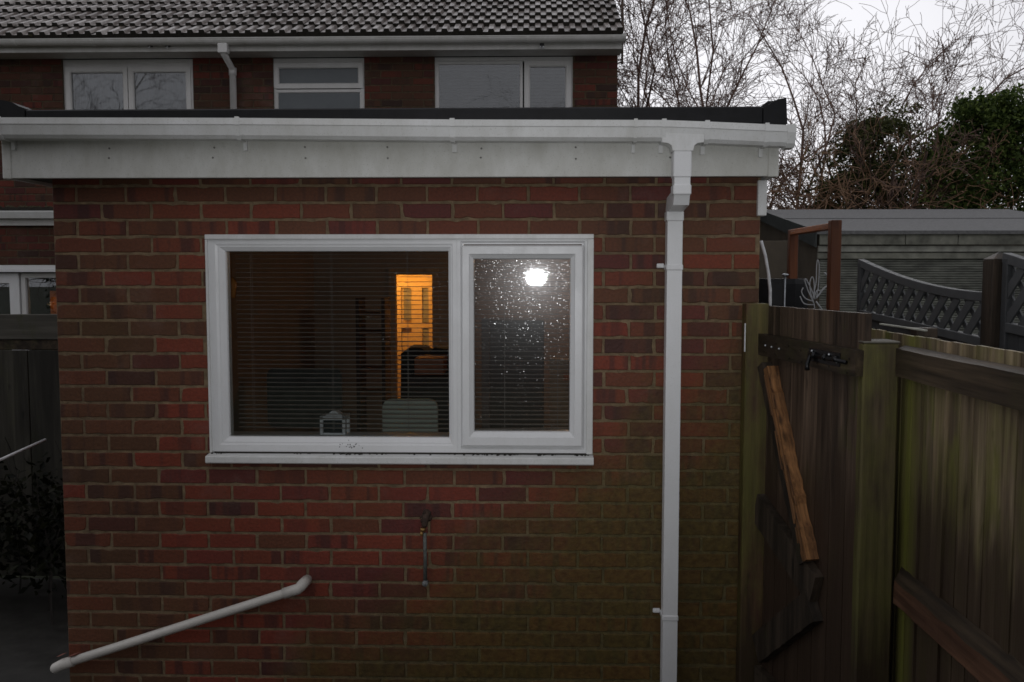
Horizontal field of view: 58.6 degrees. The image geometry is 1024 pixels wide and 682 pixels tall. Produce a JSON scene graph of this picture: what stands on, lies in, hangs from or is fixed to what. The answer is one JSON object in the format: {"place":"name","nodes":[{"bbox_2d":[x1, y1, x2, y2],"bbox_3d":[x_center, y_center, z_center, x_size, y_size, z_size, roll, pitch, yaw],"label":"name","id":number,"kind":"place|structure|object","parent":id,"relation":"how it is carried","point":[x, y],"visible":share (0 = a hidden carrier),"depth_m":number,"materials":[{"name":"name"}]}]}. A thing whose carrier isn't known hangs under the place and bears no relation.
{"place":"outdoors","nodes":[
{"label":"outdoors","id":0,"kind":"place"},
{"bbox_2d":[0,575,65,578],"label":"ground","id":1,"kind":"structure","parent":0,"point":[54,577],"depth_m":6.07,"materials":[{"name":"grey concrete"}]},
{"bbox_2d":[0,314,65,575],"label":"side fence","id":2,"kind":"object","parent":1,"relation":"on","point":[30,414],"visible":0.09,"depth_m":5.96,"materials":[{"name":"brown wood"}]},
{"bbox_2d":[0,0,625,272],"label":"brick house","id":3,"kind":"structure","parent":1,"relation":"on","point":[216,54],"depth_m":9.60,"materials":[{"name":"red brick"}]},
{"bbox_2d":[0,205,56,313],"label":"bay porch","id":4,"kind":"object","parent":3,"relation":"attached to","point":[27,239],"visible":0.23,"depth_m":9.43,"materials":[{"name":"brick"}]},
{"bbox_2d":[0,273,21,313],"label":"patio door","id":5,"kind":"structure","parent":4,"relation":"in","point":[13,279],"depth_m":9.47,"materials":[{"name":"white plastic"}]},
{"bbox_2d":[21,273,55,313],"bbox_3d":[-4.718,0.281,9.566,0.763,1.977,0.070,0,4,1],"label":"patio door","id":6,"kind":"structure","parent":4,"relation":"in","point":[25,288],"depth_m":9.48,"materials":[{"name":"white plastic"}]},
{"bbox_2d":[63,59,193,109],"bbox_3d":[-4.068,-2.615,9.745,1.399,0.733,0.177,0,4,1],"label":"window","id":7,"kind":"structure","parent":3,"relation":"in","point":[114,83],"depth_m":9.78,"materials":[{"name":"white plastic"}]},
{"bbox_2d":[273,58,364,108],"bbox_3d":[-2.036,-2.614,9.644,0.966,0.722,0.082,0,4,1],"label":"window","id":8,"kind":"structure","parent":3,"relation":"in","point":[299,83],"depth_m":9.62,"materials":[{"name":"white plastic"}]},
{"bbox_2d":[435,57,572,107],"bbox_3d":[-0.087,-2.605,9.606,1.448,0.734,0.106,0,4,1],"label":"window","id":9,"kind":"structure","parent":3,"relation":"in","point":[532,65],"depth_m":9.64,"materials":[{"name":"white plastic"}]},
{"bbox_2d":[618,0,623,63],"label":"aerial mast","id":10,"kind":"object","parent":3,"relation":"attached to","point":[622,18],"visible":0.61,"depth_m":9.72,"materials":[{"name":"metal"}]},
{"bbox_2d":[0,98,796,681],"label":"brick extension","id":11,"kind":"object","parent":1,"relation":"on","point":[208,538],"visible":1,"depth_m":4.12,"materials":[{"name":"red brick"}]},
{"bbox_2d":[230,252,236,297],"bbox_3d":[-1.633,-0.508,5.292,0.067,0.520,0.070,0,4,1],"label":"pendant lamp","id":12,"kind":"object","parent":11,"relation":"hanging from","point":[233,282],"visible":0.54,"depth_m":5.29,"materials":[{"name":"orange glass"}]},
{"bbox_2d":[267,369,342,426],"bbox_3d":[-1.463,0.800,6.710,0.531,1.248,0.450,0,4,1],"label":"dining chair","id":13,"kind":"object","parent":11,"relation":"on","point":[328,395],"visible":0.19,"depth_m":6.45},
{"bbox_2d":[320,410,349,434],"bbox_3d":[-0.845,0.387,4.359,0.120,0.115,0.114,0,4,1],"label":"lantern","id":14,"kind":"object","parent":11,"relation":"on","point":[324,431],"visible":0.79,"depth_m":4.31,"materials":[{"name":"white metal"}]},
{"bbox_2d":[235,252,448,429],"bbox_3d":[-0.761,-0.039,4.224,1.032,0.920,0.028,0,4,1],"label":"venetian blind","id":15,"kind":"object","parent":11,"relation":"attached to","point":[333,364],"visible":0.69,"depth_m":4.23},
{"bbox_2d":[355,297,390,431],"bbox_3d":[-1.210,0.477,8.009,0.251,1.709,0.300,0,4,1],"label":"shelf unit","id":16,"kind":"object","parent":11,"relation":"on","point":[362,318],"visible":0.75,"depth_m":7.88,"materials":[{"name":"brown wood"}]},
{"bbox_2d":[205,234,593,464],"bbox_3d":[-0.511,0.036,4.105,1.752,1.026,0.125,0,4,1],"label":"window","id":17,"kind":"structure","parent":11,"relation":"in","point":[464,444],"depth_m":4.09,"materials":[{"name":"white plastic"}]},
{"bbox_2d":[382,398,437,431],"bbox_3d":[-0.562,0.914,5.340,0.309,1.217,0.450,0,4,1],"label":"dining chair","id":18,"kind":"object","parent":11,"relation":"on","point":[409,416],"visible":0.14,"depth_m":5.08,"materials":[{"name":"grey fabric"}]},
{"bbox_2d":[397,282,431,397],"bbox_3d":[-1.005,0.304,9.519,0.405,1.839,0.048,0,4,1],"label":"hall door","id":19,"kind":"structure","parent":11,"relation":"in","point":[427,293],"depth_m":9.46,"materials":[{"name":"paint"}]},
{"bbox_2d":[401,344,448,397],"bbox_3d":[-0.650,0.705,7.434,0.483,1.336,0.350,0,4,1],"label":"armchair","id":20,"kind":"object","parent":11,"relation":"on","point":[427,347],"visible":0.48,"depth_m":7.23,"materials":[{"name":"fabric"}]},
{"bbox_2d":[408,371,448,431],"bbox_3d":[-0.618,0.825,7.055,0.322,1.151,0.340,0,4,1],"label":"side table","id":21,"kind":"object","parent":11,"relation":"on","point":[432,394],"visible":0.28,"depth_m":6.86,"materials":[{"name":"brown wood"}]},
{"bbox_2d":[414,356,447,374],"bbox_3d":[-0.620,0.182,7.009,0.221,0.129,0.300,0,4,1],"label":"storage box","id":22,"kind":"object","parent":21,"relation":"on","point":[430,366],"visible":0.8,"depth_m":6.86,"materials":[{"name":"brown wood"}]},
{"bbox_2d":[482,319,489,427],"bbox_3d":[-0.182,0.646,6.364,0.055,1.606,0.050,0,4,1],"label":"room divider post","id":23,"kind":"object","parent":11,"relation":"on","point":[485,351],"visible":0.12,"depth_m":6.31,"materials":[{"name":"black paint"}]},
{"bbox_2d":[490,317,543,429],"bbox_3d":[0.042,0.604,7.233,0.418,1.565,0.400,0,4,1],"label":"cupboard","id":24,"kind":"object","parent":11,"relation":"on","point":[498,338],"visible":0.44,"depth_m":7.01,"materials":[{"name":"grey wood"}]},
{"bbox_2d":[475,259,569,428],"bbox_3d":[0.051,-0.043,4.203,0.525,0.909,0.028,0,4,1],"label":"venetian blind","id":25,"kind":"object","parent":11,"relation":"attached to","point":[504,360],"visible":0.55,"depth_m":4.20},
{"bbox_2d":[549,357,568,429],"bbox_3d":[0.341,0.796,5.794,0.219,1.387,0.120,0,4,1],"label":"folded screen","id":26,"kind":"object","parent":11,"relation":"on","point":[562,405],"visible":0.21,"depth_m":5.70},
{"bbox_2d":[563,373,568,379],"bbox_3d":[0.335,0.219,5.593,0.037,0.040,0.037,-2,4,-21],"label":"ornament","id":27,"kind":"object","parent":11,"relation":"on","point":[565,376],"visible":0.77,"depth_m":5.58,"materials":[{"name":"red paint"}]},
{"bbox_2d":[736,303,768,681],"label":"gate post","id":28,"kind":"object","parent":11,"relation":"attached to","point":[753,413],"visible":0.93,"depth_m":4.02,"materials":[{"name":"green wood"}]},
{"bbox_2d":[752,306,871,681],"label":"wooden gate","id":29,"kind":"structure","parent":28,"relation":"attached to","point":[810,371],"depth_m":3.57,"materials":[{"name":"wood"}]},
{"bbox_2d":[760,240,771,305],"bbox_3d":[1.268,-0.251,4.562,0.070,0.503,0.016,0,4,1],"label":"hose","id":30,"kind":"object","parent":11,"relation":"attached to","point":[767,271],"visible":0.74,"depth_m":4.55,"materials":[{"name":"white plastic"}]},
{"bbox_2d":[759,241,787,278],"bbox_3d":[1.901,0.405,6.613,0.258,2.251,0.030,0,4,1],"label":"panel board","id":31,"kind":"object","parent":1,"relation":"on","point":[776,252],"visible":0.08,"depth_m":6.53,"materials":[{"name":"grey wood"}]},
{"bbox_2d":[615,0,1023,209],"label":"bare tree","id":32,"kind":"object","parent":1,"relation":"on","point":[670,63],"visible":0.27,"depth_m":14.38,"materials":[{"name":"brown plant"}]},
{"bbox_2d":[764,46,958,208],"bbox_3d":[5.041,-1.568,12.895,2.794,5.331,3.183,-4,6,-42],"label":"ivy thicket","id":33,"kind":"object","parent":1,"relation":"on","point":[890,125],"visible":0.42,"depth_m":12.84,"materials":[{"name":"green plant"}]},
{"bbox_2d":[703,23,1023,209],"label":"bare tree","id":34,"kind":"object","parent":1,"relation":"on","point":[786,164],"visible":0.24,"depth_m":11.85,"materials":[{"name":"brown plant"}]},
{"bbox_2d":[767,87,1023,209],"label":"bramble tangle","id":35,"kind":"object","parent":1,"relation":"on","point":[816,196],"visible":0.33,"depth_m":12.22,"materials":[{"name":"brown plant"}]},
{"bbox_2d":[816,44,1023,211],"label":"evergreen tree","id":36,"kind":"object","parent":1,"relation":"on","point":[989,113],"visible":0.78,"depth_m":12.13,"materials":[{"name":"green plant"}]},
{"bbox_2d":[0,578,69,681],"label":"path","id":37,"kind":"structure","parent":0,"point":[34,643],"depth_m":5.12,"materials":[{"name":"concrete"}]},
{"bbox_2d":[0,437,66,624],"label":"shrub","id":38,"kind":"object","parent":37,"relation":"on","point":[31,535],"visible":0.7,"depth_m":5.42,"materials":[{"name":"green plant"}]},
{"bbox_2d":[0,439,45,460],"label":"garden cane","id":39,"kind":"object","parent":38,"relation":"on","point":[22,449],"visible":1,"depth_m":5.40,"materials":[{"name":"white metal"}]},
{"bbox_2d":[759,279,807,307],"bbox_3d":[1.539,0.624,5.420,0.380,1.984,0.380,0,4,1],"label":"garden tub","id":40,"kind":"object","parent":37,"relation":"on","point":[794,287],"visible":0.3,"depth_m":5.18,"materials":[{"name":"black plastic"}]},
{"bbox_2d":[782,273,787,306],"bbox_3d":[1.540,0.623,5.219,0.040,2.015,0.038,0,4,1],"label":"garden stake","id":41,"kind":"object","parent":37,"relation":"on","point":[784,274],"visible":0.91,"depth_m":5.15,"materials":[{"name":"metal"}]},
{"bbox_2d":[799,259,826,309],"bbox_3d":[1.650,0.615,5.035,0.164,2.121,0.012,0,4,1],"label":"wire flower","id":42,"kind":"object","parent":37,"relation":"on","point":[814,293],"visible":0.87,"depth_m":4.97,"materials":[{"name":"grey metal"}]},
{"bbox_2d":[787,220,841,310],"bbox_3d":[1.565,0.525,4.835,0.056,2.265,1.057,0,4,6],"label":"timber frame","id":43,"kind":"object","parent":37,"relation":"on","point":[833,228],"visible":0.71,"depth_m":4.26,"materials":[{"name":"brown wood"}]},
{"bbox_2d":[911,327,937,337],"bbox_3d":[1.693,0.837,3.811,0.084,1.788,0.070,0,4,1],"label":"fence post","id":44,"kind":"object","parent":37,"relation":"on","point":[931,332],"visible":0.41,"depth_m":3.71,"materials":[{"name":"brown wood"}]},
{"bbox_2d":[850,329,1023,681],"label":"close board fence","id":45,"kind":"object","parent":37,"relation":"on","point":[938,576],"visible":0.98,"depth_m":2.92,"materials":[{"name":"brown wood"}]},
{"bbox_2d":[879,323,927,330],"bbox_3d":[1.425,-0.051,3.334,0.014,0.009,0.370,0,4,-1],"label":"batten","id":46,"kind":"object","parent":45,"relation":"on","point":[911,328],"visible":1,"depth_m":3.31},
{"bbox_2d":[980,252,1002,347],"bbox_3d":[2.285,0.635,4.353,0.102,2.114,0.102,0,4,1],"label":"fence post","id":47,"kind":"object","parent":37,"relation":"on","point":[991,301],"visible":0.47,"depth_m":4.26,"materials":[{"name":"brown wood"}]},
{"bbox_2d":[857,259,981,344],"bbox_3d":[2.255,0.556,5.159,0.042,2.057,1.496,0,4,-2],"label":"trellis panel","id":48,"kind":"object","parent":47,"relation":"attached to","point":[891,279],"visible":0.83,"depth_m":5.09,"materials":[{"name":"grey paint"}]},
{"bbox_2d":[999,253,1023,351],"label":"trellis panel","id":49,"kind":"object","parent":47,"relation":"attached to","point":[1011,335],"visible":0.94,"depth_m":4.16,"materials":[{"name":"grey paint"}]},
{"bbox_2d":[615,0,1023,209],"label":"sky","id":50,"kind":"structure","parent":0,"point":[932,14],"materials":[{"name":"white"}]},
{"bbox_2d":[760,209,1023,334],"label":"shed","id":51,"kind":"structure","parent":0,"point":[952,248],"depth_m":7.89,"materials":[{"name":"wood"}]}
]}

